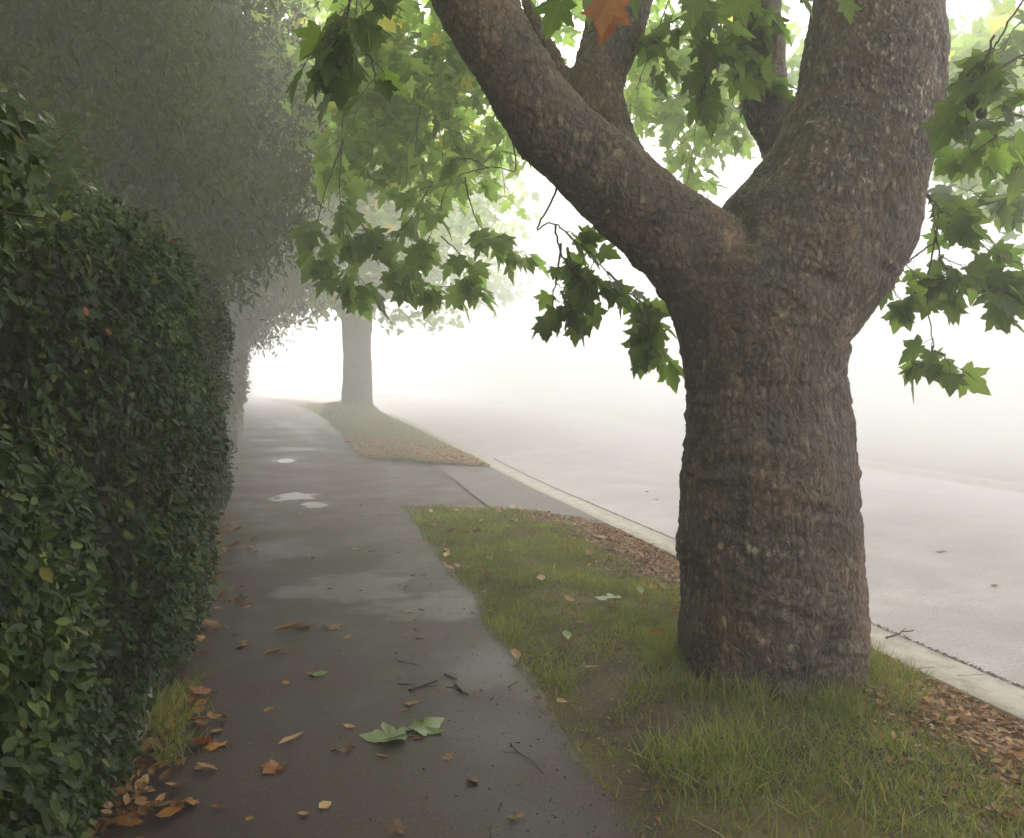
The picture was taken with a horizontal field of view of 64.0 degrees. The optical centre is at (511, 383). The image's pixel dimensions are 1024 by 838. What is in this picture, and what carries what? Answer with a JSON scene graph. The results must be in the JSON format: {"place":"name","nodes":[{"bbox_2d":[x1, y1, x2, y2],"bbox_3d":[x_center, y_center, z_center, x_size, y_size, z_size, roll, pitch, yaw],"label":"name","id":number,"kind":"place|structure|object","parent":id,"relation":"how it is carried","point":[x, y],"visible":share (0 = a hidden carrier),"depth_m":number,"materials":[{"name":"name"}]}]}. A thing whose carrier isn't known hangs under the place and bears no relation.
{"place":"outdoors","nodes":[
{"label":"outdoors","id":0,"kind":"place"},
{"bbox_2d":[75,399,640,837],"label":"path","id":1,"kind":"structure","parent":0,"point":[294,461],"depth_m":4.10,"materials":[{"name":"concrete"}]},
{"bbox_2d":[115,808,143,825],"bbox_3d":[-1.315,1.501,2.793,0.114,0.013,0.131,-17,40,-19],"label":"fallen leaf","id":2,"kind":"object","parent":1,"relation":"on","point":[122,820],"visible":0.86,"depth_m":2.80,"materials":[{"name":"brown plant"}]},
{"bbox_2d":[120,801,138,824],"bbox_3d":[-1.327,1.506,2.814,0.127,0.014,0.146,-15,37,18],"label":"fallen leaf","id":3,"kind":"object","parent":1,"relation":"on","point":[126,811],"visible":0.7,"depth_m":2.84,"materials":[{"name":"brown plant"}]},
{"bbox_2d":[133,687,151,741],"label":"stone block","id":4,"kind":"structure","parent":1,"relation":"on","point":[140,731],"depth_m":3.45,"materials":[{"name":"grey stone"}]},
{"bbox_2d":[153,760,167,765],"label":"fallen leaf","id":5,"kind":"object","parent":1,"relation":"on","point":[159,763],"visible":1,"depth_m":3.21,"materials":[{"name":"brown plant"}]},
{"bbox_2d":[86,518,238,837],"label":"leaf litter","id":6,"kind":"object","parent":1,"relation":"on","point":[142,802],"visible":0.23,"depth_m":3.00,"materials":[{"name":"brown plant"}]},
{"bbox_2d":[155,807,180,816],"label":"fallen leaf","id":7,"kind":"object","parent":1,"relation":"on","point":[167,811],"visible":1,"depth_m":2.83,"materials":[{"name":"orange plant"}]},
{"bbox_2d":[174,757,185,765],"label":"fallen leaf","id":8,"kind":"object","parent":1,"relation":"on","point":[180,761],"visible":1,"depth_m":3.18,"materials":[{"name":"brown plant"}]},
{"bbox_2d":[174,797,199,804],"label":"fallen leaf","id":9,"kind":"object","parent":1,"relation":"on","point":[190,800],"visible":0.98,"depth_m":2.91,"materials":[{"name":"brown plant"}]},
{"bbox_2d":[176,690,198,703],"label":"fallen leaf","id":10,"kind":"object","parent":1,"relation":"on","point":[192,694],"visible":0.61,"depth_m":3.92,"materials":[{"name":"brown plant"}]},
{"bbox_2d":[141,522,236,765],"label":"weeds","id":11,"kind":"object","parent":1,"relation":"on","point":[160,710],"visible":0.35,"depth_m":3.58,"materials":[{"name":"green plant"}]},
{"bbox_2d":[194,704,204,712],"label":"fallen leaf","id":12,"kind":"object","parent":1,"relation":"on","point":[196,708],"visible":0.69,"depth_m":3.77,"materials":[{"name":"brown plant"}]},
{"bbox_2d":[191,699,207,704],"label":"fallen leaf","id":13,"kind":"object","parent":1,"relation":"on","point":[205,701],"visible":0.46,"depth_m":3.82,"materials":[{"name":"brown plant"}]},
{"bbox_2d":[188,686,212,694],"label":"fallen leaf","id":14,"kind":"object","parent":1,"relation":"on","point":[202,690],"visible":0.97,"depth_m":3.96,"materials":[{"name":"brown plant"}]},
{"bbox_2d":[186,735,216,743],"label":"fallen leaf","id":15,"kind":"object","parent":1,"relation":"on","point":[200,740],"visible":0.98,"depth_m":3.40,"materials":[{"name":"brown plant"}]},
{"bbox_2d":[197,762,216,768],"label":"fallen leaf","id":16,"kind":"object","parent":1,"relation":"on","point":[206,766],"visible":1,"depth_m":3.17,"materials":[{"name":"brown plant"}]},
{"bbox_2d":[202,619,219,625],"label":"fallen leaf","id":17,"kind":"object","parent":1,"relation":"on","point":[211,622],"visible":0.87,"depth_m":5.10,"materials":[{"name":"brown plant"}]},
{"bbox_2d":[203,741,226,750],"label":"fallen leaf","id":18,"kind":"object","parent":1,"relation":"on","point":[211,746],"visible":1,"depth_m":3.38,"materials":[{"name":"brown plant"}]},
{"bbox_2d":[211,714,221,718],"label":"fallen leaf","id":19,"kind":"object","parent":1,"relation":"on","point":[216,715],"visible":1,"depth_m":3.66,"materials":[{"name":"brown plant"}]},
{"bbox_2d":[210,804,225,807],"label":"fallen leaf","id":20,"kind":"object","parent":1,"relation":"on","point":[217,806],"visible":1,"depth_m":2.89,"materials":[{"name":"brown plant"}]},
{"bbox_2d":[218,590,227,598],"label":"fallen leaf","id":21,"kind":"object","parent":1,"relation":"on","point":[221,594],"visible":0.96,"depth_m":5.77,"materials":[{"name":"brown plant"}]},
{"bbox_2d":[234,594,247,604],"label":"fallen leaf","id":22,"kind":"object","parent":1,"relation":"on","point":[239,600],"visible":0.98,"depth_m":5.60,"materials":[{"name":"brown plant"}]},
{"bbox_2d":[263,706,274,711],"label":"fallen leaf","id":23,"kind":"object","parent":1,"relation":"on","point":[268,709],"visible":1,"depth_m":3.75,"materials":[{"name":"brown plant"}]},
{"bbox_2d":[259,759,288,773],"bbox_3d":[-0.927,1.491,3.194,0.109,0.020,0.114,0,0,-25],"label":"fallen leaf","id":24,"kind":"object","parent":1,"relation":"on","point":[272,766],"visible":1,"depth_m":3.20,"materials":[{"name":"brown plant"}]},
{"bbox_2d":[262,645,286,653],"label":"fallen leaf","id":25,"kind":"object","parent":1,"relation":"on","point":[272,650],"visible":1,"depth_m":4.57,"materials":[{"name":"brown plant"}]},
{"bbox_2d":[273,621,300,629],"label":"fallen leaf","id":26,"kind":"object","parent":1,"relation":"on","point":[284,626],"visible":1,"depth_m":5.00,"materials":[{"name":"brown plant"}]},
{"bbox_2d":[277,731,303,744],"bbox_3d":[-0.926,1.486,3.434,0.032,0.023,0.130,2,1,43],"label":"fallen leaf","id":27,"kind":"object","parent":1,"relation":"on","point":[288,738],"visible":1,"depth_m":3.43,"materials":[{"name":"beige plant"}]},
{"bbox_2d":[290,623,317,627],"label":"fallen leaf","id":28,"kind":"object","parent":1,"relation":"on","point":[302,625],"visible":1,"depth_m":5.03,"materials":[{"name":"brown plant"}]},
{"bbox_2d":[298,811,309,814],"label":"fallen leaf","id":29,"kind":"object","parent":1,"relation":"on","point":[302,812],"visible":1,"depth_m":2.85,"materials":[{"name":"beige plant"}]},
{"bbox_2d":[306,670,327,676],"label":"fallen leaf","id":30,"kind":"object","parent":1,"relation":"on","point":[319,673],"visible":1,"depth_m":4.23,"materials":[{"name":"green plant"}]},
{"bbox_2d":[319,801,331,807],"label":"fallen leaf","id":31,"kind":"object","parent":1,"relation":"on","point":[324,804],"visible":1,"depth_m":2.91,"materials":[{"name":"beige plant"}]},
{"bbox_2d":[323,623,340,629],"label":"fallen leaf","id":32,"kind":"object","parent":1,"relation":"on","point":[333,626],"visible":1,"depth_m":5.02,"materials":[{"name":"brown plant"}]},
{"bbox_2d":[335,742,355,753],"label":"fallen leaf","id":33,"kind":"object","parent":1,"relation":"on","point":[347,748],"visible":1,"depth_m":3.36,"materials":[{"name":"brown plant"}]},
{"bbox_2d":[343,724,354,726],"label":"fallen leaf","id":34,"kind":"object","parent":1,"relation":"on","point":[348,725],"visible":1,"depth_m":3.57,"materials":[{"name":"brown plant"}]},
{"bbox_2d":[359,722,416,742],"bbox_3d":[-0.516,1.485,3.461,0.196,0.038,0.205,0,0,32],"label":"fallen leaf","id":35,"kind":"object","parent":1,"relation":"on","point":[377,735],"visible":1,"depth_m":3.48,"materials":[{"name":"green plant"}]},
{"bbox_2d":[385,818,408,837],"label":"fallen leaf","id":36,"kind":"object","parent":1,"relation":"on","point":[396,826],"visible":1,"depth_m":2.75,"materials":[{"name":"brown plant"}]},
{"bbox_2d":[404,700,419,704],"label":"fallen leaf","id":37,"kind":"object","parent":1,"relation":"on","point":[412,702],"visible":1,"depth_m":3.83,"materials":[{"name":"brown plant"}]},
{"bbox_2d":[408,680,437,690],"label":"twig","id":38,"kind":"object","parent":1,"relation":"on","point":[417,687],"visible":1,"depth_m":4.04,"materials":[{"name":"brown wood"}]},
{"bbox_2d":[404,716,443,735],"bbox_3d":[-0.385,1.485,3.553,0.185,0.028,0.194,0,0,-5],"label":"fallen leaf","id":39,"kind":"object","parent":1,"relation":"on","point":[426,725],"visible":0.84,"depth_m":3.56,"materials":[{"name":"green plant"}]},
{"bbox_2d":[441,752,453,759],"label":"fallen leaf","id":40,"kind":"object","parent":1,"relation":"on","point":[449,756],"visible":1,"depth_m":3.28,"materials":[{"name":"brown plant"}]},
{"bbox_2d":[446,684,468,694],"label":"twig","id":41,"kind":"object","parent":1,"relation":"on","point":[456,686],"visible":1,"depth_m":4.01,"materials":[{"name":"wood"}]},
{"bbox_2d":[301,506,632,837],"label":"bark debris","id":42,"kind":"object","parent":1,"relation":"on","point":[490,720],"visible":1,"depth_m":3.41,"materials":[{"name":"brown plant"}]},
{"bbox_2d":[466,776,480,781],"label":"fallen leaf","id":43,"kind":"object","parent":1,"relation":"on","point":[474,779],"visible":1,"depth_m":3.10,"materials":[{"name":"brown plant"}]},
{"bbox_2d":[507,815,516,818],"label":"fallen leaf","id":44,"kind":"object","parent":1,"relation":"on","point":[511,816],"visible":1,"depth_m":2.83,"materials":[{"name":"beige plant"}]},
{"bbox_2d":[510,742,543,773],"bbox_3d":[0.030,1.491,3.259,0.083,0.008,0.303,0,0,-28],"label":"twig","id":45,"kind":"object","parent":1,"relation":"on","point":[524,756],"visible":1,"depth_m":3.29,"materials":[{"name":"brown wood"}]},
{"bbox_2d":[435,463,605,522],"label":"driveway","id":46,"kind":"structure","parent":0,"point":[489,486],"depth_m":11.33,"materials":[{"name":"concrete"}]},
{"bbox_2d":[64,386,1023,808],"bbox_3d":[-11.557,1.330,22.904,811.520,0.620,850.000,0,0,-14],"label":"ground","id":47,"kind":"structure","parent":0,"point":[1006,392],"depth_m":150.51,"materials":[{"name":"soil"}]},
{"bbox_2d":[246,396,490,466],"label":"verge","id":48,"kind":"structure","parent":47,"relation":"on","point":[295,402],"depth_m":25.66,"materials":[{"name":"green plant"}]},
{"bbox_2d":[229,9,544,403],"bbox_3d":[-4.047,-4.635,23.743,11.437,11.726,15.968,0,0,-14],"label":"plane tree","id":49,"kind":"object","parent":48,"relation":"on","point":[357,388],"visible":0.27,"depth_m":23.90,"materials":[{"name":"green plant"}]},
{"bbox_2d":[339,430,489,465],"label":"leaf litter","id":50,"kind":"object","parent":48,"relation":"on","point":[428,454],"visible":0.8,"depth_m":16.42,"materials":[{"name":"brown plant"}]},
{"bbox_2d":[297,389,1023,482],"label":"verge","id":51,"kind":"structure","parent":47,"relation":"on","point":[982,438],"depth_m":26.43,"materials":[{"name":"soil"}]},
{"bbox_2d":[401,503,1023,837],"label":"verge","id":52,"kind":"structure","parent":47,"relation":"on","point":[597,768],"depth_m":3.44,"materials":[{"name":"green plant"}]},
{"bbox_2d":[511,648,520,658],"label":"fallen leaf","id":53,"kind":"object","parent":52,"relation":"on","point":[515,653],"visible":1,"depth_m":4.41,"materials":[{"name":"plant"}]},
{"bbox_2d":[537,574,544,579],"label":"fallen leaf","id":54,"kind":"object","parent":52,"relation":"on","point":[541,577],"visible":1,"depth_m":5.96,"materials":[{"name":"brown plant"}]},
{"bbox_2d":[556,698,565,701],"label":"fallen leaf","id":55,"kind":"object","parent":52,"relation":"on","point":[560,700],"visible":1,"depth_m":3.80,"materials":[{"name":"beige plant"}]},
{"bbox_2d":[562,629,570,638],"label":"fallen leaf","id":56,"kind":"object","parent":52,"relation":"on","point":[566,633],"visible":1,"depth_m":4.60,"materials":[{"name":"green plant"}]},
{"bbox_2d":[564,594,574,600],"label":"fallen leaf","id":57,"kind":"object","parent":52,"relation":"on","point":[567,597],"visible":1,"depth_m":5.52,"materials":[{"name":"orange plant"}]},
{"bbox_2d":[595,593,626,599],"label":"fallen leaf","id":58,"kind":"object","parent":52,"relation":"on","point":[609,596],"visible":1,"depth_m":5.44,"materials":[{"name":"green plant"}]},
{"bbox_2d":[249,0,1023,706],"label":"plane tree","id":59,"kind":"object","parent":52,"relation":"on","point":[775,278],"visible":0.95,"depth_m":3.97,"materials":[{"name":"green plant"}]},
{"bbox_2d":[637,585,643,592],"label":"fallen leaf","id":60,"kind":"object","parent":52,"relation":"on","point":[641,588],"visible":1,"depth_m":5.66,"materials":[{"name":"green plant"}]},
{"bbox_2d":[650,627,665,633],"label":"fallen leaf","id":61,"kind":"object","parent":52,"relation":"on","point":[658,630],"visible":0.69,"depth_m":4.65,"materials":[{"name":"brown plant"}]},
{"bbox_2d":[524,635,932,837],"bbox_3d":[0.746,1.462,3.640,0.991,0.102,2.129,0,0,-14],"label":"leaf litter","id":62,"kind":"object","parent":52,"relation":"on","point":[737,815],"visible":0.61,"depth_m":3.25,"materials":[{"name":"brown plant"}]},
{"bbox_2d":[499,510,1023,837],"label":"leaf litter","id":63,"kind":"object","parent":52,"relation":"on","point":[968,711],"visible":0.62,"depth_m":3.65,"materials":[{"name":"brown plant"}]},
{"bbox_2d":[240,0,1023,385],"label":"sky","id":64,"kind":"structure","parent":0,"point":[501,350],"materials":[{"name":"white"}]},
{"bbox_2d":[245,390,1023,689],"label":"road","id":65,"kind":"structure","parent":0,"point":[952,601],"depth_m":9.89,"materials":[{"name":"grey asphalt"}]},
{"bbox_2d":[246,390,1023,721],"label":"kerb","id":66,"kind":"structure","parent":65,"relation":"on","point":[986,688],"depth_m":4.73,"materials":[{"name":"concrete"}]},
{"bbox_2d":[885,628,913,638],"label":"twig","id":67,"kind":"object","parent":66,"relation":"on","point":[896,634],"visible":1,"depth_m":5.02,"materials":[{"name":"grey wood"}]},
{"bbox_2d":[292,390,1023,492],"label":"kerb","id":68,"kind":"structure","parent":65,"relation":"on","point":[971,480],"depth_m":15.00,"materials":[{"name":"concrete"}]},
{"bbox_2d":[493,458,1023,687],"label":"gutter debris","id":69,"kind":"object","parent":65,"relation":"on","point":[944,653],"visible":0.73,"depth_m":4.99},
{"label":"garden soil","id":70,"kind":"structure","parent":0,"visible":0},
{"bbox_2d":[0,53,153,261],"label":"shrub","id":71,"kind":"object","parent":70,"relation":"on","point":[62,173],"visible":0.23,"depth_m":4.89,"materials":[{"name":"green plant"}]},
{"bbox_2d":[0,81,238,837],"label":"hedge","id":72,"kind":"object","parent":70,"relation":"on","point":[115,473],"visible":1,"depth_m":2.38,"materials":[{"name":"green plant"}]},
{"bbox_2d":[79,581,159,786],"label":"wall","id":73,"kind":"structure","parent":70,"relation":"on","point":[114,690],"depth_m":3.36,"materials":[{"name":"stone"}]},
{"bbox_2d":[0,0,357,347],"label":"tree","id":74,"kind":"object","parent":70,"relation":"on","point":[167,88],"visible":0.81,"depth_m":8.75,"materials":[{"name":"green plant"}]},
{"bbox_2d":[226,406,243,450],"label":"wall","id":75,"kind":"structure","parent":70,"relation":"on","point":[235,434],"depth_m":17.25,"materials":[{"name":"stone"}]},
{"bbox_2d":[219,315,251,428],"bbox_3d":[-8.655,-0.563,23.571,2.072,3.304,14.252,0,0,-19],"label":"hedge","id":76,"kind":"object","parent":70,"relation":"on","point":[238,379],"visible":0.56,"depth_m":17.21,"materials":[{"name":"green plant"}]},
{"bbox_2d":[218,102,342,364],"bbox_3d":[-7.107,-3.507,19.569,6.883,9.632,12.712,0,0,-3],"label":"tree","id":77,"kind":"object","parent":70,"relation":"on","point":[292,286],"visible":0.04,"depth_m":18.35,"materials":[{"name":"green plant"}]}
]}

